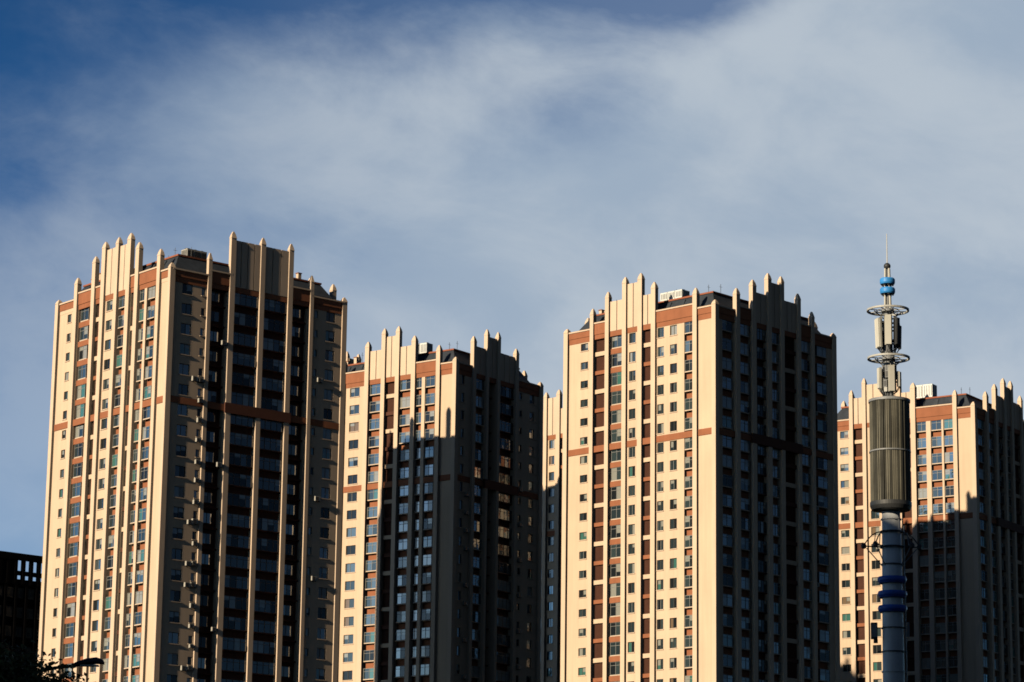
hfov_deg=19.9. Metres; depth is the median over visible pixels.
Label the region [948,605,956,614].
window
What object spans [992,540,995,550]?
window
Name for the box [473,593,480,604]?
window
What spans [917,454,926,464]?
window
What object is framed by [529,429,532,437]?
window
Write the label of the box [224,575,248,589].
window
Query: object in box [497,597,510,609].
window
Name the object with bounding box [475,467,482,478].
window
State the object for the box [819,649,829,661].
window
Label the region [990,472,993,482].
window
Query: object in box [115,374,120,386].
window
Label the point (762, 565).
window
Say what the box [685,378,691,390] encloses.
window
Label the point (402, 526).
window
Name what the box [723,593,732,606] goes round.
window
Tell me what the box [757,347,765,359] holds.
window
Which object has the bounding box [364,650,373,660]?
window
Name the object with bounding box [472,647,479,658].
window
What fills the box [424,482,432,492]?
window
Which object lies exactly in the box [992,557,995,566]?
window
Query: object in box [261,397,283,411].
window
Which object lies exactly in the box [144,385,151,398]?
window
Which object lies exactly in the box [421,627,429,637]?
window
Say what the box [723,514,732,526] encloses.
window
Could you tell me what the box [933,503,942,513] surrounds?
window
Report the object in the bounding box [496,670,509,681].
window
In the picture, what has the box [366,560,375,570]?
window
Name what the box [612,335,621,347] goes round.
window
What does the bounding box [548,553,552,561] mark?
window
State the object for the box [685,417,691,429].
window
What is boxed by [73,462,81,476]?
window
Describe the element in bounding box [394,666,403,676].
window
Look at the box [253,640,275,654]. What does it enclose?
window
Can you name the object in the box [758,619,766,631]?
window
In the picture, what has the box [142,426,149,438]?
window
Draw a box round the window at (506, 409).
[500,402,512,415]
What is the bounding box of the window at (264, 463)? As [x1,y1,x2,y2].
[259,457,281,471]
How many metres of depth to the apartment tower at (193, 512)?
415.02 m
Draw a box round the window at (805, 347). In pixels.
[801,341,809,352]
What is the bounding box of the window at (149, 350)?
[146,345,152,358]
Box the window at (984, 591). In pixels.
[982,587,986,598]
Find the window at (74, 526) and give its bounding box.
[70,522,78,536]
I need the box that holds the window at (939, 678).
[936,674,945,681]
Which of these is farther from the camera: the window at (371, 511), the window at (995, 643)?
the window at (995, 643)
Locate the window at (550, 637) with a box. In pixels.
[548,635,552,643]
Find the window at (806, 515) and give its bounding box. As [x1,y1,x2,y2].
[803,511,810,522]
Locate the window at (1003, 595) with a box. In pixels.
[1002,593,1006,604]
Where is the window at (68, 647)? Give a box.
[65,643,73,657]
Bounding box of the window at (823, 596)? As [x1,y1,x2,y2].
[819,591,828,603]
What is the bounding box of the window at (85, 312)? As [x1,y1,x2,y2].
[81,308,88,320]
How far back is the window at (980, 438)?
497.30 m
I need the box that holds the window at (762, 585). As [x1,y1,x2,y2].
[758,580,766,592]
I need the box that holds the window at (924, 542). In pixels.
[919,538,927,548]
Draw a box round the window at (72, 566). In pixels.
[69,562,76,576]
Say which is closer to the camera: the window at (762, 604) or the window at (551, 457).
the window at (762, 604)
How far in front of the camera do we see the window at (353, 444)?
477.66 m
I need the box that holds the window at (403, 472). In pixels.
[398,467,408,478]
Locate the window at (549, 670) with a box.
[547,668,551,676]
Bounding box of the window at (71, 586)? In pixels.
[68,582,76,596]
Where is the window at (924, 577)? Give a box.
[920,572,928,582]
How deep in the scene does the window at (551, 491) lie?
519.13 m
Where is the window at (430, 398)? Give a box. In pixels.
[425,393,434,403]
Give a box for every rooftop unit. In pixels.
[181,248,206,259]
[418,342,432,353]
[660,289,689,300]
[916,384,936,398]
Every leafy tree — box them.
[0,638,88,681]
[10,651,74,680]
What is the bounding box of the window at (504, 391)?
[500,386,512,398]
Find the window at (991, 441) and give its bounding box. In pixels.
[990,439,993,449]
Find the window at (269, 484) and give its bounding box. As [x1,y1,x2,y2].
[258,477,280,491]
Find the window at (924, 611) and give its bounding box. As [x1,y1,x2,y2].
[920,607,929,616]
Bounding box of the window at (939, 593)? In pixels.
[934,588,944,598]
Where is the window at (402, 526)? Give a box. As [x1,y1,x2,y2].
[397,521,407,531]
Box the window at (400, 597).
[396,593,405,603]
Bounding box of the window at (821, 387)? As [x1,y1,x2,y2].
[817,382,826,394]
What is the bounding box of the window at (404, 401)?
[400,396,409,407]
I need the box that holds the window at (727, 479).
[723,474,732,487]
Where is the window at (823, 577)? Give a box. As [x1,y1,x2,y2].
[819,571,828,584]
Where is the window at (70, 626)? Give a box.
[66,623,74,636]
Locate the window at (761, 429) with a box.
[757,423,765,435]
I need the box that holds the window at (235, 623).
[223,616,247,630]
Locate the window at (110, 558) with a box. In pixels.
[107,555,112,567]
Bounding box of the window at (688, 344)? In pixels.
[685,340,691,351]
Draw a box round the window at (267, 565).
[255,558,277,572]
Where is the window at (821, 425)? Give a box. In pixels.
[817,419,826,431]
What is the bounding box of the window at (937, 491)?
[933,486,942,496]
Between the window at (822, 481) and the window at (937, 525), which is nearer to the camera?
the window at (822, 481)
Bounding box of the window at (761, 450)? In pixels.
[757,444,765,455]
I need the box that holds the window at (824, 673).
[820,669,829,680]
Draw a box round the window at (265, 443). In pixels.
[260,437,281,451]
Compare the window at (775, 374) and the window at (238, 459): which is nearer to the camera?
the window at (238, 459)
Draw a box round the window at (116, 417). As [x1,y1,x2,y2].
[114,414,119,426]
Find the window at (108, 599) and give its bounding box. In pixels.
[105,596,111,608]
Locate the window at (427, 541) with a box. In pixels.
[423,536,431,546]
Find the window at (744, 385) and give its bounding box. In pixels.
[741,381,749,393]
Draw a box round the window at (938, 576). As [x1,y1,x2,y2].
[934,571,943,581]
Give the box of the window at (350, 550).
[346,545,355,554]
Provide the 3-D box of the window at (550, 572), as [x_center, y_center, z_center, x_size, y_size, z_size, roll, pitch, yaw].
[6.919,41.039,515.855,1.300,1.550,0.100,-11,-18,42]
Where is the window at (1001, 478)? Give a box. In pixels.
[1000,476,1003,486]
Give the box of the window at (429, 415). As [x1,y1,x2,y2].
[425,411,434,421]
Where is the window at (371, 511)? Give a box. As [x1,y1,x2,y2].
[367,506,377,517]
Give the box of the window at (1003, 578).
[1002,576,1005,586]
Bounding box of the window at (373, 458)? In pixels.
[368,453,378,464]
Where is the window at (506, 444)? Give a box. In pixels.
[500,438,512,450]
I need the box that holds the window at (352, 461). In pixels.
[349,457,357,466]
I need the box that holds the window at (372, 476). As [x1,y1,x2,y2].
[368,471,377,481]
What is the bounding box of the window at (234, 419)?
[230,414,253,426]
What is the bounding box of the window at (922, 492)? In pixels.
[918,488,926,498]
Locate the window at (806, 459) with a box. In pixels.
[802,454,810,465]
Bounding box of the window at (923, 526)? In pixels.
[919,522,927,531]
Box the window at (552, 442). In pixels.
[550,440,554,448]
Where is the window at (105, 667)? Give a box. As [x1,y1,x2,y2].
[103,658,108,670]
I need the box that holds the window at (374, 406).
[370,401,379,411]
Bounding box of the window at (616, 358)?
[612,353,621,366]
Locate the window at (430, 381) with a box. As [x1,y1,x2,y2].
[426,376,434,386]
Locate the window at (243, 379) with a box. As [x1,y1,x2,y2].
[232,372,255,386]
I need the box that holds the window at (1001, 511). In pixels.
[1000,509,1003,518]
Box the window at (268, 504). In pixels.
[258,497,279,511]
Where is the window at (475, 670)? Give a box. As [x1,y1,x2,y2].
[471,666,479,677]
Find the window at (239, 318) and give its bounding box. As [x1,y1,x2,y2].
[234,312,257,327]
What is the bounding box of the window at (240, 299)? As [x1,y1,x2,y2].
[235,293,258,307]
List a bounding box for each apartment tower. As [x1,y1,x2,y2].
[37,232,347,681]
[337,326,543,681]
[540,389,562,681]
[560,273,839,681]
[837,378,1023,681]
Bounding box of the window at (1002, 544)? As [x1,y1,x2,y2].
[1001,543,1004,553]
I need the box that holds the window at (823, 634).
[819,629,829,642]
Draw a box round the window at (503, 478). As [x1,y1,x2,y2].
[499,473,511,484]
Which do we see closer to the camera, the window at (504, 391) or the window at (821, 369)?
the window at (821, 369)
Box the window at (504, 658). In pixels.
[496,652,509,664]
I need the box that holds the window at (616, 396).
[612,390,621,404]
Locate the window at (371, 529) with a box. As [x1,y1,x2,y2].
[367,524,376,535]
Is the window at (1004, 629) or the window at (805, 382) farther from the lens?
the window at (1004, 629)
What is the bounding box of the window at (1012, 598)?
[1011,596,1013,606]
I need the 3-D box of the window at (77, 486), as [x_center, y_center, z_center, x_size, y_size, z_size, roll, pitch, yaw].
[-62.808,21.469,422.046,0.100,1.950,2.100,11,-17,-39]
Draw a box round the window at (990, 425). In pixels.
[989,423,992,432]
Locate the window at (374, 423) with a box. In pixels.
[369,418,379,429]
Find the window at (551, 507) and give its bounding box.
[549,504,553,512]
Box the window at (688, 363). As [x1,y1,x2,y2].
[685,359,691,371]
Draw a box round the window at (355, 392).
[350,387,359,396]
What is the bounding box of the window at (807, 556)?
[803,549,811,561]
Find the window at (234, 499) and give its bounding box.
[227,493,251,507]
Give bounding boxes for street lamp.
[36,657,104,673]
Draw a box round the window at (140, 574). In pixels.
[136,570,143,582]
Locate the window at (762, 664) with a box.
[758,659,767,671]
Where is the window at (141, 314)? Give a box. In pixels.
[139,308,143,320]
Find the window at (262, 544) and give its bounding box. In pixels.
[256,538,278,552]
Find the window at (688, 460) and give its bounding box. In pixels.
[685,456,691,468]
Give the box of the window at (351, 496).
[348,492,356,501]
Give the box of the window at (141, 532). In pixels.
[138,528,145,541]
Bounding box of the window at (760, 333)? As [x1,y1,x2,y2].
[757,328,765,340]
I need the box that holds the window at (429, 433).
[425,428,433,439]
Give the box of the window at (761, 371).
[757,366,765,378]
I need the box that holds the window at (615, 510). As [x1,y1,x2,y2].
[611,505,620,518]
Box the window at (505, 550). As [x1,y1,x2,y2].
[498,544,510,556]
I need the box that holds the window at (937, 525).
[933,521,942,530]
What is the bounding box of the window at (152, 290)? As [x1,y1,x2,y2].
[148,285,155,298]
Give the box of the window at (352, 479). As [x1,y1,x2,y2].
[348,475,356,483]
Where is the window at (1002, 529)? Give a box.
[1001,528,1004,536]
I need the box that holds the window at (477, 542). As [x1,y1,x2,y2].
[474,538,481,550]
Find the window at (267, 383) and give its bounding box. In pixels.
[262,377,283,392]
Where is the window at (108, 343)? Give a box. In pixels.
[106,339,110,349]
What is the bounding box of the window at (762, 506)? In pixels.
[758,501,766,513]
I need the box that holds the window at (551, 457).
[550,456,553,464]
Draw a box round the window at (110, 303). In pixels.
[107,300,112,310]
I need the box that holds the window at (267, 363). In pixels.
[262,357,284,372]
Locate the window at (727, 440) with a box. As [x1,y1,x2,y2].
[723,435,731,447]
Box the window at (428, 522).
[423,518,432,528]
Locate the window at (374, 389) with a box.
[370,384,380,394]
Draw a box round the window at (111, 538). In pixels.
[108,535,113,547]
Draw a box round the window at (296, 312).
[292,307,301,317]
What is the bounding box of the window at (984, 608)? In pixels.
[982,604,987,615]
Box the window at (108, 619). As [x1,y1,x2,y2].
[105,617,110,629]
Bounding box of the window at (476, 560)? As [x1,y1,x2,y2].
[473,556,480,567]
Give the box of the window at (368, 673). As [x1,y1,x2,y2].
[363,668,373,678]
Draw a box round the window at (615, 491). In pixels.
[611,486,620,499]
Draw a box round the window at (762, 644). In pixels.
[758,639,766,651]
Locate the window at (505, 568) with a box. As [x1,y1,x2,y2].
[498,561,510,574]
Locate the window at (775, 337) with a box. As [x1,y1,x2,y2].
[772,332,778,344]
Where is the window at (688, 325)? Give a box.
[685,321,691,332]
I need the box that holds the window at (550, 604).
[548,602,552,610]
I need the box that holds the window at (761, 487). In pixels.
[757,481,765,494]
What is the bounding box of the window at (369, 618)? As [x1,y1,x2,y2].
[364,614,374,624]
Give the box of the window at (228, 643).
[222,637,246,651]
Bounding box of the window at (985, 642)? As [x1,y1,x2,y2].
[983,639,988,649]
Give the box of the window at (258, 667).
[252,661,274,674]
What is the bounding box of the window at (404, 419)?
[400,414,409,425]
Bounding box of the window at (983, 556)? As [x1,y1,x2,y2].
[981,553,986,564]
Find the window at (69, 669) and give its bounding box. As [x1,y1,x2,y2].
[64,663,72,676]
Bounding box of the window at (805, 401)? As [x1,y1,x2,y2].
[802,396,809,408]
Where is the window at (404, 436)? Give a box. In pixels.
[399,432,409,442]
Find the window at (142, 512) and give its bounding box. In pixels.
[139,508,146,520]
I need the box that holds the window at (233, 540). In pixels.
[226,533,249,548]
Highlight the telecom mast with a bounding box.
[861,234,921,681]
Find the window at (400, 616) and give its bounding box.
[395,611,405,621]
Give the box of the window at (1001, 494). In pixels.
[1000,493,1003,503]
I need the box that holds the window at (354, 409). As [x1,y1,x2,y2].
[350,405,358,414]
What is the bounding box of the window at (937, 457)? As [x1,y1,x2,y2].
[932,453,941,463]
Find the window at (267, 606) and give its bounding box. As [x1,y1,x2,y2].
[254,599,276,613]
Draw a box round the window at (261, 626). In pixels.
[253,619,276,633]
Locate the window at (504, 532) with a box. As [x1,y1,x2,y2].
[498,526,511,538]
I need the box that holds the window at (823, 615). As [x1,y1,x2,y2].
[819,610,828,622]
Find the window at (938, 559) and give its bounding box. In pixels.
[934,554,943,564]
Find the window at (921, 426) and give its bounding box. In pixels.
[917,422,925,431]
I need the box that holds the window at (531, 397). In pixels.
[530,395,533,403]
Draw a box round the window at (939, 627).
[935,623,945,632]
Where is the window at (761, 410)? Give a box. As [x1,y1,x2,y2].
[757,404,765,417]
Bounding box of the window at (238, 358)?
[232,352,256,367]
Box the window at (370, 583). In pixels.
[365,578,375,588]
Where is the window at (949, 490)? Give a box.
[945,485,953,495]
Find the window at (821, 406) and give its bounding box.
[817,400,826,413]
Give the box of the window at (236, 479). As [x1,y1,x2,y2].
[228,472,251,487]
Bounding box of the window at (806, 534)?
[803,530,810,542]
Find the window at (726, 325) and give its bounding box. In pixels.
[722,319,731,331]
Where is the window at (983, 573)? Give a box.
[981,570,986,581]
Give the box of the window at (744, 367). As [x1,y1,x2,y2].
[740,361,748,374]
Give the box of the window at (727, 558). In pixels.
[723,553,732,566]
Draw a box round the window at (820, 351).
[816,346,825,357]
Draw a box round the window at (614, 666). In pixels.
[610,661,619,674]
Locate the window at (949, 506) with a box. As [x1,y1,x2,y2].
[946,502,953,512]
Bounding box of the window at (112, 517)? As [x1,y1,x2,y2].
[109,515,114,527]
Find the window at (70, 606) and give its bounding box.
[67,602,75,616]
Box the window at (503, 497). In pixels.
[499,492,511,503]
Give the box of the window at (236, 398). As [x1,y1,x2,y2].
[231,391,254,406]
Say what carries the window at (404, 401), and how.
in the apartment tower at (441, 556)
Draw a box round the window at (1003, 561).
[1002,560,1005,570]
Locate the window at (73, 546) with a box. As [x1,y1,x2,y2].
[69,542,77,556]
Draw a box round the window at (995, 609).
[993,608,997,618]
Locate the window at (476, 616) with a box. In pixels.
[472,611,480,622]
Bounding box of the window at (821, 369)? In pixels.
[816,363,826,375]
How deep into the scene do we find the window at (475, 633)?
463.19 m
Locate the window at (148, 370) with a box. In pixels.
[145,365,152,378]
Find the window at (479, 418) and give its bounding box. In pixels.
[476,413,483,425]
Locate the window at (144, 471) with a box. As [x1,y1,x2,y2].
[141,467,147,479]
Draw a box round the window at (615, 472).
[611,467,620,480]
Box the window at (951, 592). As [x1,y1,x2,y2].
[947,587,955,597]
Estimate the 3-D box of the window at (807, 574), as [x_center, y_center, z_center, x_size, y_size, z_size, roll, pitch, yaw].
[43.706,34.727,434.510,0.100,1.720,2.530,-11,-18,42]
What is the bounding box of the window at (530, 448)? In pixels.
[529,447,532,455]
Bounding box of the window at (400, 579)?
[396,575,405,585]
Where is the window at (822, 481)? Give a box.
[818,476,827,488]
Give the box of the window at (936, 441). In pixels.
[932,436,941,446]
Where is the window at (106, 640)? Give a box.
[104,637,109,649]
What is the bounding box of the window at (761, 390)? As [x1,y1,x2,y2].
[757,385,765,397]
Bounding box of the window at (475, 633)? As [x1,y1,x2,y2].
[472,629,479,640]
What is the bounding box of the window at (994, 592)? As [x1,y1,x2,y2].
[993,591,996,601]
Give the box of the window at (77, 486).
[72,482,80,496]
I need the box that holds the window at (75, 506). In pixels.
[71,502,79,516]
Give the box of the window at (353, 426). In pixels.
[350,422,358,431]
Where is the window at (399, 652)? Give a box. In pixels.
[394,647,404,658]
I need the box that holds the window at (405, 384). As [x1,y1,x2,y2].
[400,379,410,390]
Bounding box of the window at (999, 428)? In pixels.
[998,427,1001,436]
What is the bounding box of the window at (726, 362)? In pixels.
[722,357,731,369]
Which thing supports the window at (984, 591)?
in the apartment tower at (962, 521)
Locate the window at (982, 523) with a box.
[980,519,985,530]
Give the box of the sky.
[0,0,1023,580]
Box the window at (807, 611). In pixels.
[804,607,811,619]
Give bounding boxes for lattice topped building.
[0,551,42,664]
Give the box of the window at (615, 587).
[611,583,620,596]
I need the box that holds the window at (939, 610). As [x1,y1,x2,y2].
[935,605,944,615]
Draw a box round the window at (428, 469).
[424,464,433,475]
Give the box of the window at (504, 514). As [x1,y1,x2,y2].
[499,508,511,521]
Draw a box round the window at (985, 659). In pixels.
[983,656,988,667]
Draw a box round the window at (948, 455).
[945,452,952,461]
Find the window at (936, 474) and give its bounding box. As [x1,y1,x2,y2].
[932,470,941,479]
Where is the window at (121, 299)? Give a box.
[119,296,124,307]
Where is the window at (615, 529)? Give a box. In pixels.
[611,524,620,538]
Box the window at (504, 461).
[499,455,512,468]
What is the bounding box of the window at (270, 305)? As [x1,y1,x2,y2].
[264,299,286,313]
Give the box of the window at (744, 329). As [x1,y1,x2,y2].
[740,324,748,336]
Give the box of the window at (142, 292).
[140,289,144,300]
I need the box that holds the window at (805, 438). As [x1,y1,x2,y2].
[802,434,809,446]
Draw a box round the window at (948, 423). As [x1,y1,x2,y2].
[944,419,952,428]
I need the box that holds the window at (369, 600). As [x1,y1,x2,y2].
[365,596,374,606]
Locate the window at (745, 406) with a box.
[741,400,749,413]
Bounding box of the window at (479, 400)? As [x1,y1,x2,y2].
[476,396,483,407]
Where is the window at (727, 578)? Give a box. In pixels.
[723,573,732,586]
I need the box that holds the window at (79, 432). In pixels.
[75,424,83,437]
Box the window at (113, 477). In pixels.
[111,474,116,486]
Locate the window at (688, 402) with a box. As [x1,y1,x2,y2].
[685,398,691,409]
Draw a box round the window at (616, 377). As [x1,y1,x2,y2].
[612,371,621,385]
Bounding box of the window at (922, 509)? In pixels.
[918,505,927,514]
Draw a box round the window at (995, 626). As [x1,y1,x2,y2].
[994,625,997,635]
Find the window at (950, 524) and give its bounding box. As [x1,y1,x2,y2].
[946,520,954,529]
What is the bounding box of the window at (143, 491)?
[140,487,147,500]
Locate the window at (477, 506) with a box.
[474,502,481,514]
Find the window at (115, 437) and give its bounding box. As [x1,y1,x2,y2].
[113,434,118,446]
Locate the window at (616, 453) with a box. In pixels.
[611,448,620,461]
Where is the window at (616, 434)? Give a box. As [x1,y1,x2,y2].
[611,429,620,442]
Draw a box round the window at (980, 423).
[978,419,982,428]
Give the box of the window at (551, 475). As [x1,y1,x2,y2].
[549,472,553,480]
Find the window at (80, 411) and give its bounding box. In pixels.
[76,403,84,417]
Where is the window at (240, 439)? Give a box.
[230,432,253,446]
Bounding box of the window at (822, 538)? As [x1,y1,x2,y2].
[818,533,827,545]
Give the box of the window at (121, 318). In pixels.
[118,315,123,327]
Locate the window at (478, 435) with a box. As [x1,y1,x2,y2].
[475,431,482,442]
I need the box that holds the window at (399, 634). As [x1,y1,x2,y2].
[395,629,404,640]
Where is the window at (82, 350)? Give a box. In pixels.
[79,345,87,359]
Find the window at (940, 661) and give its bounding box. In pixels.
[936,657,945,667]
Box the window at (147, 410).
[143,406,150,418]
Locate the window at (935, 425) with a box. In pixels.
[931,420,940,429]
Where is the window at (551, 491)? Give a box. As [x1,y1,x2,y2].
[549,488,553,496]
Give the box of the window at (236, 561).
[225,554,249,568]
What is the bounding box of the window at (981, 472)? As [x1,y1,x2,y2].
[979,468,984,479]
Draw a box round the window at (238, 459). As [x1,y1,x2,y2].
[229,452,252,467]
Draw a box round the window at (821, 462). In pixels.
[817,457,827,469]
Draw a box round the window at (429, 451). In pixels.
[424,446,433,457]
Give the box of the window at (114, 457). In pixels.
[112,454,117,466]
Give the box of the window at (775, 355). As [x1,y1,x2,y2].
[772,351,778,363]
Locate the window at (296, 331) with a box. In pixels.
[292,326,300,337]
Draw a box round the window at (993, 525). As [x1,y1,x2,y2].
[991,523,995,533]
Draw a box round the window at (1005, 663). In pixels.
[1004,661,1007,671]
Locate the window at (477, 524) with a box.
[474,520,481,532]
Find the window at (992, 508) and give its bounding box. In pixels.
[991,506,994,516]
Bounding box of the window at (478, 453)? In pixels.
[475,449,482,460]
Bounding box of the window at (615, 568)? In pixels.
[611,563,620,576]
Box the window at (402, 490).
[398,485,407,495]
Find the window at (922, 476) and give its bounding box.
[918,471,926,481]
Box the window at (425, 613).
[421,609,430,619]
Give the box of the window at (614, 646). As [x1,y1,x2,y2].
[610,642,619,655]
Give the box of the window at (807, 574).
[803,568,811,580]
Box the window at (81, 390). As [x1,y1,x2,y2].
[77,384,85,398]
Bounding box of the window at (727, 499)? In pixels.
[723,494,732,506]
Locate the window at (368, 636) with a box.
[364,632,374,642]
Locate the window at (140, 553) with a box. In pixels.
[137,549,144,561]
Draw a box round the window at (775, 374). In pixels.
[772,370,778,382]
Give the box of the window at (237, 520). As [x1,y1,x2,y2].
[227,513,250,527]
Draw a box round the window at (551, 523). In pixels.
[549,520,553,528]
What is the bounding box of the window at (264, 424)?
[260,419,282,431]
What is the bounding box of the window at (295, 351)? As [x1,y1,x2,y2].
[291,346,299,356]
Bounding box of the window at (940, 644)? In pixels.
[935,640,945,650]
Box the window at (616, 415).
[612,410,620,423]
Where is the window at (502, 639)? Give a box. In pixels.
[497,633,509,645]
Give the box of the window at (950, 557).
[947,553,954,563]
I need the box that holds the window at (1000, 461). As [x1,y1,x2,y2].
[999,459,1002,469]
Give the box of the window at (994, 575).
[993,574,996,584]
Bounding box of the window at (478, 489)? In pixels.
[474,485,482,496]
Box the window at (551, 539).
[549,536,553,544]
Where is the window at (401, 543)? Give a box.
[397,539,406,549]
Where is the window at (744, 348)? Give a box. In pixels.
[740,342,748,355]
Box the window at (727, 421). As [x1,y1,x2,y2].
[723,415,731,428]
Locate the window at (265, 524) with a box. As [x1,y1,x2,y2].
[257,517,279,531]
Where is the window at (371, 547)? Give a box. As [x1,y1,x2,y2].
[366,542,376,552]
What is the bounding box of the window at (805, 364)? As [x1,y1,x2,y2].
[801,359,809,371]
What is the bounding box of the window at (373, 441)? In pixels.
[369,436,378,446]
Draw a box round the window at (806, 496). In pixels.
[803,492,810,503]
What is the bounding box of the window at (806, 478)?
[802,472,810,484]
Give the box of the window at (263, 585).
[255,578,277,592]
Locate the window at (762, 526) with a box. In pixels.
[758,521,766,533]
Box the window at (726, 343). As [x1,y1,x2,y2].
[722,337,731,350]
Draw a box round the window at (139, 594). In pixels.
[135,591,142,603]
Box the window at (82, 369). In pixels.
[78,364,86,378]
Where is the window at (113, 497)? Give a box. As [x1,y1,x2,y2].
[110,494,115,506]
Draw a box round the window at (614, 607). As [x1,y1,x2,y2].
[610,602,619,615]
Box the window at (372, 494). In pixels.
[368,489,377,499]
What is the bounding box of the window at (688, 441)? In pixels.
[685,437,691,448]
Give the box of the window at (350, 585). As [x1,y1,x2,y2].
[345,581,354,590]
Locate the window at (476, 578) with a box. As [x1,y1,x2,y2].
[473,574,480,586]
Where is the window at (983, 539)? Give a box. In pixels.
[980,536,985,546]
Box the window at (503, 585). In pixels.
[498,579,510,592]
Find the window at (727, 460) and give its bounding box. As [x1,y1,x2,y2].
[723,454,732,467]
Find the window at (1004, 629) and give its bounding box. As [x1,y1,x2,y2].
[1003,627,1006,637]
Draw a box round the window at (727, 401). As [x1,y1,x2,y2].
[723,396,731,408]
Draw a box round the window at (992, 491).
[991,489,994,499]
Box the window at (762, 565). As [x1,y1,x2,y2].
[758,560,766,572]
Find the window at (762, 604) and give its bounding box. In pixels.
[758,599,766,612]
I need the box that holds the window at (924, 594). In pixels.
[920,589,928,599]
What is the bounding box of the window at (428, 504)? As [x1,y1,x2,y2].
[423,500,432,510]
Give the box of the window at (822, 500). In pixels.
[818,495,827,507]
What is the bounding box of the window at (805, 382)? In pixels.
[802,378,809,390]
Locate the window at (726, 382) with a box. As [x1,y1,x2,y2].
[722,376,731,389]
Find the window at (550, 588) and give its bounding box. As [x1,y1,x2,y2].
[548,585,552,593]
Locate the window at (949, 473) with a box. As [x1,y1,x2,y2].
[945,469,953,478]
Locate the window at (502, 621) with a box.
[497,615,509,627]
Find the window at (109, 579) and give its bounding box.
[106,576,112,588]
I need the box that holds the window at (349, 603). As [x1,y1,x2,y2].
[345,599,353,607]
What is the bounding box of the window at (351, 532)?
[347,527,355,536]
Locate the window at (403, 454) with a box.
[399,449,408,460]
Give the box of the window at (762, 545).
[758,540,766,553]
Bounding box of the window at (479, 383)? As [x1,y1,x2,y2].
[476,378,483,389]
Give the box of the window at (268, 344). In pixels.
[263,337,284,352]
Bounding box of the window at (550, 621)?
[548,618,552,626]
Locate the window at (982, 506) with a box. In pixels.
[980,502,984,512]
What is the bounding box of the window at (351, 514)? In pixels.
[347,510,356,519]
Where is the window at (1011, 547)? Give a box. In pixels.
[1010,546,1012,555]
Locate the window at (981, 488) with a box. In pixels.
[979,485,984,496]
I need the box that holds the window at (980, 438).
[978,434,983,445]
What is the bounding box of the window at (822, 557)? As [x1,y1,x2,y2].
[818,552,828,564]
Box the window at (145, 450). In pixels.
[141,446,148,459]
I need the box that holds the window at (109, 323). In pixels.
[106,320,111,330]
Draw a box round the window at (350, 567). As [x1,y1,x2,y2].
[346,563,354,572]
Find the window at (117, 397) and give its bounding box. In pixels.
[114,394,120,406]
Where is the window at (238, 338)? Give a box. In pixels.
[233,332,256,347]
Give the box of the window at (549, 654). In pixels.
[547,651,551,659]
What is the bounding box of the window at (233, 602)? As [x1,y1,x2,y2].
[224,595,247,609]
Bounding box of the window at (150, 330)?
[147,325,153,337]
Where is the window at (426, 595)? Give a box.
[421,590,430,601]
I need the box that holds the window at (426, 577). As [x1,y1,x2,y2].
[422,572,431,583]
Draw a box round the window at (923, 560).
[919,555,928,565]
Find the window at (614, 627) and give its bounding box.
[610,622,619,635]
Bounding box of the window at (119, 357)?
[116,354,121,366]
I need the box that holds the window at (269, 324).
[264,318,285,333]
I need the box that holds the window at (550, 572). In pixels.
[548,569,552,577]
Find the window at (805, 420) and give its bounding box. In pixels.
[802,415,809,427]
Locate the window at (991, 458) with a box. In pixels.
[990,456,993,466]
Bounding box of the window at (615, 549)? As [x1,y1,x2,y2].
[611,544,620,557]
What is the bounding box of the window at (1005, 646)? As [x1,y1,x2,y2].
[1004,644,1007,654]
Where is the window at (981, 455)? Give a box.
[979,452,983,462]
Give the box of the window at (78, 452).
[74,443,82,457]
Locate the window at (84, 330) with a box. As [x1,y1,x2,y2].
[80,326,88,340]
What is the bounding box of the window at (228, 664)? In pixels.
[221,658,245,671]
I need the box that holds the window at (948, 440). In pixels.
[944,435,952,445]
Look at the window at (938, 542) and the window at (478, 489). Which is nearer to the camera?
the window at (478, 489)
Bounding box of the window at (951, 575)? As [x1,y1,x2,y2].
[947,570,955,580]
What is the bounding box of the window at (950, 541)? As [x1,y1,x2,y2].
[946,536,954,546]
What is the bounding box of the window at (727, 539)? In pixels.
[723,533,732,546]
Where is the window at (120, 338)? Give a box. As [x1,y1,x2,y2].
[117,334,122,346]
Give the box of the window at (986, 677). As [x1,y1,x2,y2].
[984,674,988,681]
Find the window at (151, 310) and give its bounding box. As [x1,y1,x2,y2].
[147,305,154,318]
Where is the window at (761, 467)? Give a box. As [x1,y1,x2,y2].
[757,462,765,474]
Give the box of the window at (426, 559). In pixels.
[422,554,431,565]
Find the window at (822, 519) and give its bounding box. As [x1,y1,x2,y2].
[818,514,827,526]
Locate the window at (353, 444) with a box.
[349,440,357,448]
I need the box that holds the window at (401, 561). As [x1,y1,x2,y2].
[396,557,406,567]
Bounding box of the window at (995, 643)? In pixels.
[994,642,997,652]
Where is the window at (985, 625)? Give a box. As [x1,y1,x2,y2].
[982,622,987,632]
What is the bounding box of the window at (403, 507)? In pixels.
[398,503,407,513]
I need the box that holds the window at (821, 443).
[817,438,826,450]
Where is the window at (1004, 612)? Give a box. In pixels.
[1003,610,1006,620]
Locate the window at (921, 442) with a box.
[917,438,925,447]
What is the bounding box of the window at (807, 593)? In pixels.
[803,588,811,600]
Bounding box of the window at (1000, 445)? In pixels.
[999,443,1002,453]
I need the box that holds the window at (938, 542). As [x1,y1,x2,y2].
[933,537,943,547]
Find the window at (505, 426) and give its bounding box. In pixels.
[500,420,512,433]

